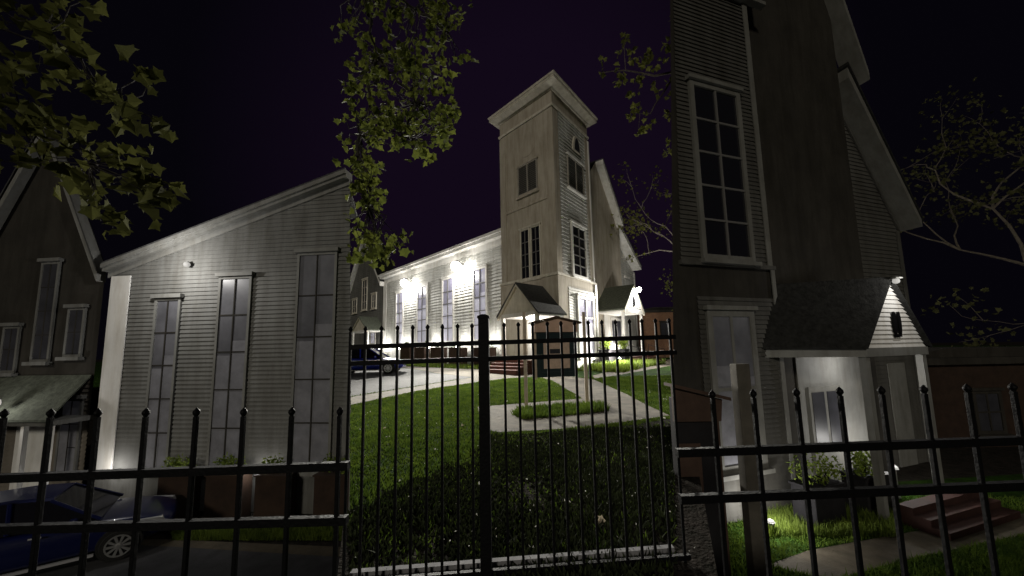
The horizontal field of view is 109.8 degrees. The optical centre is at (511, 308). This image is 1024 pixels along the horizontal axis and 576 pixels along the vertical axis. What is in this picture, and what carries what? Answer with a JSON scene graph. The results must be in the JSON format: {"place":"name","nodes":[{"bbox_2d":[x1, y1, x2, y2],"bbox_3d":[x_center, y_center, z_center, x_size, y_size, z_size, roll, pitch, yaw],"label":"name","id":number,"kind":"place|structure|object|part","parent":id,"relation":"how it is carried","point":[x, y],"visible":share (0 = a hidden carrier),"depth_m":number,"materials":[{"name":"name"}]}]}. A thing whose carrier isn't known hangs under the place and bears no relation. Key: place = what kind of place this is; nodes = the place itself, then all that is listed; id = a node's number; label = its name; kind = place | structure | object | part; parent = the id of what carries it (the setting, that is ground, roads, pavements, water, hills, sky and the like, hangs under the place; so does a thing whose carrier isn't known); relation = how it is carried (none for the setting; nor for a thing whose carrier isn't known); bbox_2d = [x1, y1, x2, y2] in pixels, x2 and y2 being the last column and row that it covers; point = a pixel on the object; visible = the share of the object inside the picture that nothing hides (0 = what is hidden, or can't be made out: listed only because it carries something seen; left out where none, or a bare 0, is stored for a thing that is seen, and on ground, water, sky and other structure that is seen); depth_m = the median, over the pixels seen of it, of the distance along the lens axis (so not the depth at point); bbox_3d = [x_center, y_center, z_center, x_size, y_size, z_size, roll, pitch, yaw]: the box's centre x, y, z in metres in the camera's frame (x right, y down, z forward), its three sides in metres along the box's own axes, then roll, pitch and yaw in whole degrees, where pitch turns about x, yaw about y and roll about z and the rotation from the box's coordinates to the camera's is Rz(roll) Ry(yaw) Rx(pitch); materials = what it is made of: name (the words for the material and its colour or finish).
{"place":"outdoors","nodes":[
{"label":"outdoors","id":0,"kind":"place"},
{"bbox_2d":[0,545,338,575],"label":"parking lot","id":1,"kind":"structure","parent":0,"point":[159,561],"depth_m":6.89,"materials":[{"name":"grey asphalt"}]},
{"bbox_2d":[0,482,177,575],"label":"parked car","id":2,"kind":"object","parent":1,"relation":"on","point":[64,502],"visible":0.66,"depth_m":6.95,"materials":[{"name":"blue paint"}]},
{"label":"windows","id":3,"kind":"part","parent":2,"relation":"part of","materials":[{"name":"black glass"}]},
{"bbox_2d":[141,539,340,556],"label":"concrete path","id":4,"kind":"structure","parent":0,"point":[299,549],"depth_m":7.50,"materials":[{"name":"grey concrete"}]},
{"bbox_2d":[351,368,469,396],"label":"driveway","id":5,"kind":"structure","parent":0,"point":[388,380],"depth_m":17.28,"materials":[{"name":"concrete"}]},
{"bbox_2d":[351,349,406,373],"bbox_3d":[-8.431,3.043,21.188,4.192,1.538,2.060,0,-6,-6],"label":"parked car","id":6,"kind":"object","parent":5,"relation":"on","point":[372,354],"visible":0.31,"depth_m":20.43,"materials":[{"name":"blue paint"}]},
{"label":"windows","id":7,"kind":"part","parent":6,"relation":"part of","materials":[{"name":"black glass"}]},
{"bbox_2d":[351,366,532,404],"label":"concrete path","id":8,"kind":"structure","parent":0,"point":[374,396],"depth_m":16.09,"materials":[{"name":"grey concrete"}]},
{"bbox_2d":[0,0,1023,359],"label":"sky","id":9,"kind":"structure","parent":0,"point":[251,97],"materials":[{"name":"purple"}]},
{"bbox_2d":[337,419,717,575],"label":"shaded bare soil","id":10,"kind":"structure","parent":0,"point":[701,562],"depth_m":3.10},
{"bbox_2d":[350,544,674,575],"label":"fence kerb","id":11,"kind":"structure","parent":10,"relation":"on","point":[448,566],"depth_m":2.64,"materials":[{"name":"concrete"}]},
{"bbox_2d":[346,425,680,575],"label":"ground cover","id":12,"kind":"object","parent":10,"relation":"on","point":[546,539],"visible":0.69,"depth_m":3.59,"materials":[{"name":"green plant"}]},
{"bbox_2d":[598,515,605,524],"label":"fallen leaf","id":13,"kind":"object","parent":10,"relation":"on","point":[600,518],"visible":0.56,"depth_m":3.23,"materials":[{"name":"beige plant"}]},
{"bbox_2d":[93,346,998,508],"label":"church lawn","id":14,"kind":"structure","parent":0,"point":[666,370],"depth_m":7.30,"materials":[{"name":"plant"}]},
{"bbox_2d":[0,407,349,575],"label":"iron fence","id":15,"kind":"object","parent":14,"relation":"on","point":[86,526],"visible":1,"depth_m":1.66,"materials":[{"name":"black metal"}]},
{"bbox_2d":[0,0,478,270],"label":"maple tree","id":16,"kind":"object","parent":14,"relation":"on","point":[28,122],"visible":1,"depth_m":3.34,"materials":[{"name":"green plant"}]},
{"bbox_2d":[350,233,393,350],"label":"gabled wing","id":17,"kind":"structure","parent":14,"relation":"on","point":[366,294],"depth_m":43.49,"materials":[{"name":"grey wood"}]},
{"bbox_2d":[351,298,356,314],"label":"window","id":18,"kind":"structure","parent":17,"relation":"in","point":[354,301],"depth_m":46.72,"materials":[{"name":"grey glass"}]},
{"bbox_2d":[360,277,367,311],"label":"window","id":19,"kind":"structure","parent":17,"relation":"in","point":[364,298],"depth_m":44.53,"materials":[{"name":"grey glass"}]},
{"bbox_2d":[370,333,375,343],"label":"window","id":20,"kind":"structure","parent":17,"relation":"in","point":[372,335],"depth_m":41.85,"materials":[{"name":"grey glass"}]},
{"bbox_2d":[370,292,376,309],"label":"window","id":21,"kind":"structure","parent":17,"relation":"in","point":[373,295],"depth_m":42.27,"materials":[{"name":"grey glass"}]},
{"bbox_2d":[400,347,415,358],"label":"planter","id":22,"kind":"object","parent":14,"relation":"on","point":[405,353],"visible":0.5,"depth_m":33.38,"materials":[{"name":"brown wood"}]},
{"bbox_2d":[415,347,430,358],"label":"planter","id":23,"kind":"object","parent":14,"relation":"on","point":[420,353],"visible":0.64,"depth_m":31.43,"materials":[{"name":"brown wood"}]},
{"bbox_2d":[430,347,447,363],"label":"planter","id":24,"kind":"object","parent":14,"relation":"on","point":[435,352],"visible":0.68,"depth_m":29.51,"materials":[{"name":"brown wood"}]},
{"bbox_2d":[448,347,467,364],"bbox_3d":[-4.186,3.734,27.867,0.700,1.460,1.715,5,-9,-43],"label":"planter","id":25,"kind":"object","parent":14,"relation":"on","point":[462,352],"visible":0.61,"depth_m":27.46,"materials":[{"name":"brown wood"}]},
{"bbox_2d":[473,347,496,365],"bbox_3d":[-1.994,3.461,25.560,0.700,1.411,2.090,5,-9,-43],"label":"planter","id":26,"kind":"object","parent":14,"relation":"on","point":[492,351],"visible":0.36,"depth_m":25.00,"materials":[{"name":"brown wood"}]},
{"bbox_2d":[348,375,676,571],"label":"grass","id":27,"kind":"structure","parent":14,"relation":"on","point":[494,391],"depth_m":7.27,"materials":[{"name":"green plant"}]},
{"bbox_2d":[342,314,690,575],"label":"iron fence","id":28,"kind":"object","parent":14,"relation":"on","point":[484,358],"visible":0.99,"depth_m":2.64,"materials":[{"name":"black metal"}]},
{"bbox_2d":[377,69,666,375],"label":"church","id":29,"kind":"structure","parent":14,"relation":"on","point":[551,247],"depth_m":24.64,"materials":[{"name":"painted wood siding"},{"name":"dark shingle"},{"name":"glass"}]},
{"bbox_2d":[400,278,410,286],"bbox_3d":[-10.525,-2.589,35.616,0.984,0.883,0.960,-1,-6,0],"label":"floodlight","id":30,"kind":"object","parent":29,"relation":"attached to","point":[404,282],"visible":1,"depth_m":35.31,"materials":[{"name":"grey"}]},
{"bbox_2d":[451,260,463,270],"bbox_3d":[-4.456,-3.494,29.243,0.984,0.883,0.960,-1,-6,0],"label":"floodlight","id":31,"kind":"object","parent":29,"relation":"attached to","point":[456,265],"visible":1,"depth_m":28.93,"materials":[{"name":"grey"}]},
{"bbox_2d":[355,388,694,556],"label":"fallen petals","id":32,"kind":"object","parent":14,"relation":"on","point":[526,478],"visible":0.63,"depth_m":3.91,"materials":[{"name":"white"}]},
{"bbox_2d":[406,358,665,371],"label":"tall weeds","id":33,"kind":"object","parent":14,"relation":"on","point":[624,366],"visible":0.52,"depth_m":21.46,"materials":[{"name":"green plant"}]},
{"bbox_2d":[522,312,588,405],"bbox_3d":[1.218,1.411,10.077,1.883,2.658,0.340,0,-6,-13],"label":"notice board","id":34,"kind":"object","parent":14,"relation":"on","point":[554,348],"visible":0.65,"depth_m":10.03,"materials":[{"name":"brown wood"}]},
{"bbox_2d":[598,349,615,362],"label":"planter","id":35,"kind":"object","parent":14,"relation":"on","point":[609,359],"visible":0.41,"depth_m":23.09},
{"bbox_2d":[598,336,612,349],"bbox_3d":[6.237,2.240,23.463,1.298,1.003,0.844,4,-8,-39],"label":"shrub","id":36,"kind":"object","parent":35,"relation":"on","point":[607,344],"visible":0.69,"depth_m":23.26,"materials":[{"name":"green plant"}]},
{"bbox_2d":[618,349,629,361],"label":"planter","id":37,"kind":"object","parent":14,"relation":"on","point":[624,357],"visible":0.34,"depth_m":24.97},
{"bbox_2d":[614,341,628,348],"bbox_3d":[7.875,2.472,25.634,1.442,0.991,0.894,4,-8,-42],"label":"shrub","id":38,"kind":"object","parent":37,"relation":"on","point":[622,344],"visible":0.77,"depth_m":25.43,"materials":[{"name":"green plant"}]},
{"bbox_2d":[598,16,671,157],"bbox_3d":[7.678,-3.876,13.873,9.331,13.968,1.481,2,-7,-24],"label":"sparse tree","id":39,"kind":"object","parent":14,"relation":"on","point":[629,95],"visible":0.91,"depth_m":12.97,"materials":[{"name":"green plant"}]},
{"bbox_2d":[610,161,672,310],"bbox_3d":[17.666,-4.346,32.131,19.096,17.688,18.012,-1,-6,0],"label":"spreading tree","id":40,"kind":"object","parent":14,"relation":"on","point":[637,223],"visible":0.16,"depth_m":31.67,"materials":[{"name":"green plant"}]},
{"bbox_2d":[637,307,672,357],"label":"brick house","id":41,"kind":"structure","parent":14,"relation":"on","point":[661,315],"depth_m":37.96,"materials":[{"name":"brown brick"}]},
{"bbox_2d":[659,321,667,334],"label":"window","id":42,"kind":"structure","parent":41,"relation":"in","point":[663,324],"depth_m":37.91,"materials":[{"name":"grey glass"}]},
{"bbox_2d":[675,383,1023,575],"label":"iron fence","id":43,"kind":"object","parent":14,"relation":"on","point":[937,488],"visible":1,"depth_m":1.67,"materials":[{"name":"black metal"}]},
{"bbox_2d":[83,342,1023,546],"bbox_3d":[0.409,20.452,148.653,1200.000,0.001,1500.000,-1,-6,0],"label":"ground","id":44,"kind":"structure","parent":0,"point":[960,463],"depth_m":11.56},
{"bbox_2d":[0,121,106,490],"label":"gabled house","id":45,"kind":"structure","parent":44,"relation":"on","point":[52,277],"depth_m":10.72,"materials":[{"name":"grey wood"}]},
{"bbox_2d":[0,322,23,376],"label":"window","id":46,"kind":"structure","parent":45,"relation":"in","point":[11,332],"depth_m":10.73,"materials":[{"name":"grey glass"}]},
{"bbox_2d":[21,257,63,365],"bbox_3d":[-13.938,0.062,10.707,0.802,3.200,0.150,-2,-6,6],"label":"window","id":47,"kind":"structure","parent":45,"relation":"in","point":[49,280],"depth_m":10.74,"materials":[{"name":"grey glass"}]},
{"bbox_2d":[53,395,86,470],"bbox_3d":[-12.600,3.603,10.182,0.868,2.274,0.150,-2,-6,6],"label":"window","id":48,"kind":"structure","parent":45,"relation":"in","point":[69,434],"depth_m":10.21,"materials":[{"name":"grey glass"}]},
{"bbox_2d":[55,304,89,360],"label":"window","id":49,"kind":"structure","parent":45,"relation":"in","point":[76,313],"depth_m":10.56,"materials":[{"name":"grey glass"}]},
{"bbox_2d":[157,476,201,518],"bbox_3d":[-8.411,4.690,9.094,0.898,1.048,0.410,-2,-6,6],"label":"planter","id":50,"kind":"object","parent":44,"relation":"on","point":[177,487],"visible":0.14,"depth_m":8.95,"materials":[{"name":"brown wood"}]},
{"bbox_2d":[161,454,196,466],"bbox_3d":[-8.459,3.975,9.206,0.839,0.548,0.356,-1,-6,0],"label":"shrub","id":51,"kind":"object","parent":50,"relation":"on","point":[176,463],"visible":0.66,"depth_m":9.20,"materials":[{"name":"green plant"}]},
{"bbox_2d":[94,167,356,513],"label":"clapboard hall","id":52,"kind":"structure","parent":44,"relation":"on","point":[248,308],"depth_m":9.74,"materials":[{"name":"white wood"}]},
{"bbox_2d":[145,293,183,467],"bbox_3d":[-9.537,1.986,9.734,0.964,4.812,0.145,-2,-6,6],"label":"window","id":53,"kind":"structure","parent":52,"relation":"in","point":[160,391],"depth_m":9.80,"materials":[{"name":"grey glass"}]},
{"bbox_2d":[183,261,191,266],"bbox_3d":[-9.019,-1.240,10.008,0.160,0.168,0.197,-1,-6,0],"label":"floodlight","id":54,"kind":"object","parent":52,"relation":"attached to","point":[187,264],"visible":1,"depth_m":9.95,"materials":[{"name":"grey"}]},
{"bbox_2d":[206,271,254,465],"bbox_3d":[-7.538,1.645,9.559,1.143,5.315,0.145,-2,-6,6],"label":"window","id":55,"kind":"structure","parent":52,"relation":"in","point":[234,298],"depth_m":9.63,"materials":[{"name":"grey glass"}]},
{"bbox_2d":[290,247,339,476],"bbox_3d":[-5.189,1.277,9.349,1.298,5.843,0.145,-2,-6,6],"label":"window","id":56,"kind":"structure","parent":52,"relation":"in","point":[312,383],"depth_m":9.41,"materials":[{"name":"grey glass"}]},
{"bbox_2d":[203,474,252,517],"bbox_3d":[-7.052,4.637,8.955,1.001,1.070,0.410,-2,-6,6],"label":"planter","id":57,"kind":"object","parent":44,"relation":"on","point":[220,495],"visible":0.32,"depth_m":8.80,"materials":[{"name":"brown wood"}]},
{"bbox_2d":[212,452,246,464],"bbox_3d":[-7.093,3.886,9.013,0.872,0.580,0.345,-2,-6,8],"label":"shrub","id":58,"kind":"object","parent":57,"relation":"on","point":[231,460],"visible":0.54,"depth_m":9.02,"materials":[{"name":"green plant"}]},
{"bbox_2d":[170,518,342,540],"bbox_3d":[-5.772,4.958,8.133,4.724,0.160,0.928,-1,-6,3],"label":"grass strip","id":59,"kind":"object","parent":44,"relation":"on","point":[296,533],"depth_m":7.88,"materials":[{"name":"green plant"}]},
{"bbox_2d":[253,473,296,516],"bbox_3d":[-5.795,4.588,8.827,0.891,1.089,0.410,-2,-6,6],"label":"planter","id":60,"kind":"object","parent":44,"relation":"on","point":[269,497],"visible":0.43,"depth_m":8.67,"materials":[{"name":"brown wood"}]},
{"bbox_2d":[260,453,284,463],"bbox_3d":[-5.905,3.857,8.910,0.610,0.543,0.326,-1,-6,0],"label":"shrub","id":61,"kind":"object","parent":60,"relation":"on","point":[271,460],"visible":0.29,"depth_m":8.88,"materials":[{"name":"green plant"}]},
{"bbox_2d":[312,471,348,514],"bbox_3d":[-4.254,4.528,8.670,0.941,1.113,0.410,-2,-6,6],"label":"planter","id":62,"kind":"object","parent":44,"relation":"on","point":[324,492],"visible":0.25,"depth_m":8.52,"materials":[{"name":"brown wood"}]},
{"bbox_2d":[322,452,348,473],"bbox_3d":[-4.301,3.771,8.752,0.841,0.603,0.296,-2,-6,5],"label":"shrub","id":63,"kind":"object","parent":62,"relation":"on","point":[329,459],"visible":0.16,"depth_m":8.74,"materials":[{"name":"green plant"}]},
{"bbox_2d":[348,460,349,510],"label":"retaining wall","id":64,"kind":"structure","parent":44,"relation":"on","point":[349,491],"depth_m":7.29,"materials":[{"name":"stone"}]},
{"bbox_2d":[670,0,1020,540],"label":"tower house","id":65,"kind":"structure","parent":44,"relation":"on","point":[794,206],"depth_m":9.58,"materials":[{"name":"grey wood"}]},
{"bbox_2d":[685,72,762,266],"bbox_3d":[5.360,-3.510,9.138,1.865,4.870,0.180,1,-7,-18],"label":"window","id":66,"kind":"structure","parent":65,"relation":"in","point":[725,225],"depth_m":9.17,"materials":[{"name":"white glass"}]},
{"bbox_2d":[703,305,775,481],"bbox_3d":[5.346,1.889,8.491,1.663,3.948,0.160,1,-7,-18],"label":"window","id":67,"kind":"structure","parent":65,"relation":"in","point":[731,330],"depth_m":8.55,"materials":[{"name":"grey glass"}]},
{"bbox_2d":[733,0,765,9],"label":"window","id":68,"kind":"structure","parent":65,"relation":"in","point":[757,4],"depth_m":10.23,"materials":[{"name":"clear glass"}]},
{"bbox_2d":[889,276,902,283],"bbox_3d":[9.248,-0.697,8.672,0.232,0.180,0.232,-1,-6,0],"label":"gable lamp","id":69,"kind":"object","parent":65,"relation":"attached to","point":[895,279],"visible":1,"depth_m":8.62,"materials":[{"name":"grey"}]},
{"bbox_2d":[897,77,1023,346],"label":"spreading tree","id":70,"kind":"object","parent":44,"relation":"on","point":[1010,192],"visible":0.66,"depth_m":20.65,"materials":[{"name":"green plant"}]},
{"bbox_2d":[926,346,1023,447],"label":"brick house","id":71,"kind":"structure","parent":44,"relation":"on","point":[988,375],"depth_m":13.67,"materials":[{"name":"brown brick"}]},
{"bbox_2d":[970,387,1013,436],"bbox_3d":[17.985,3.890,13.530,1.260,1.800,0.170,-1,-6,0],"label":"window","id":72,"kind":"structure","parent":71,"relation":"in","point":[990,417],"depth_m":13.57,"materials":[{"name":"grey glass"}]},
{"bbox_2d":[510,399,609,418],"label":"bed plants","id":73,"kind":"object","parent":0,"point":[542,410],"visible":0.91,"depth_m":8.90,"materials":[{"name":"green plant"}]},
{"bbox_2d":[478,376,667,431],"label":"concrete path","id":74,"kind":"structure","parent":0,"point":[497,423],"depth_m":8.67,"materials":[{"name":"grey concrete"}]},
{"bbox_2d":[593,359,669,377],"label":"concrete path","id":75,"kind":"structure","parent":0,"point":[610,373],"depth_m":18.88,"materials":[{"name":"grey concrete"}]},
{"bbox_2d":[727,474,1023,575],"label":"lawn","id":76,"kind":"structure","parent":0,"point":[1016,494],"depth_m":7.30,"materials":[{"name":"plant"}]},
{"bbox_2d":[664,363,766,575],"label":"notice case","id":77,"kind":"object","parent":76,"relation":"on","point":[694,420],"visible":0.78,"depth_m":4.43,"materials":[{"name":"brown wood"}]},
{"bbox_2d":[768,519,774,531],"bbox_3d":[5.465,4.603,7.609,0.174,0.305,0.174,-1,-6,0],"label":"floodlight","id":78,"kind":"object","parent":76,"relation":"on","point":[771,522],"visible":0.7,"depth_m":7.56,"materials":[{"name":"grey"}]},
{"bbox_2d":[788,475,846,527],"bbox_3d":[6.856,4.332,8.051,1.000,0.885,0.560,1,-7,-18],"label":"planter","id":79,"kind":"object","parent":76,"relation":"on","point":[823,510],"visible":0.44,"depth_m":7.87,"materials":[{"name":"grey concrete"}]},
{"bbox_2d":[786,453,845,485],"bbox_3d":[6.874,3.556,8.077,1.304,0.741,0.641,-1,-6,0],"label":"shrub","id":80,"kind":"object","parent":79,"relation":"on","point":[825,477],"visible":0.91,"depth_m":8.08,"materials":[{"name":"green plant"}]},
{"bbox_2d":[767,503,895,536],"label":"tall weeds","id":81,"kind":"object","parent":76,"relation":"on","point":[873,525],"visible":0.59,"depth_m":7.64,"materials":[{"name":"green plant"}]},
{"bbox_2d":[840,467,892,514],"bbox_3d":[8.493,4.359,8.592,1.000,0.885,0.560,1,-7,-18],"label":"planter","id":82,"kind":"object","parent":76,"relation":"on","point":[869,503],"visible":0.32,"depth_m":8.35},
{"bbox_2d":[850,451,872,476],"bbox_3d":[8.419,3.630,8.686,0.579,0.681,1.124,-5,-7,33],"label":"shrub","id":83,"kind":"object","parent":82,"relation":"on","point":[858,457],"visible":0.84,"depth_m":8.48,"materials":[{"name":"green plant"}]},
{"bbox_2d":[895,465,901,498],"bbox_3d":[9.774,4.390,9.174,0.174,0.800,0.174,-1,-6,0],"label":"porch uplight","id":84,"kind":"object","parent":76,"relation":"on","point":[896,468],"visible":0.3,"depth_m":9.14,"materials":[{"name":"grey metal"}]},
{"bbox_2d":[772,513,1023,575],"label":"concrete path","id":85,"kind":"structure","parent":0,"point":[836,560],"depth_m":6.91,"materials":[{"name":"grey concrete"}]}
]}

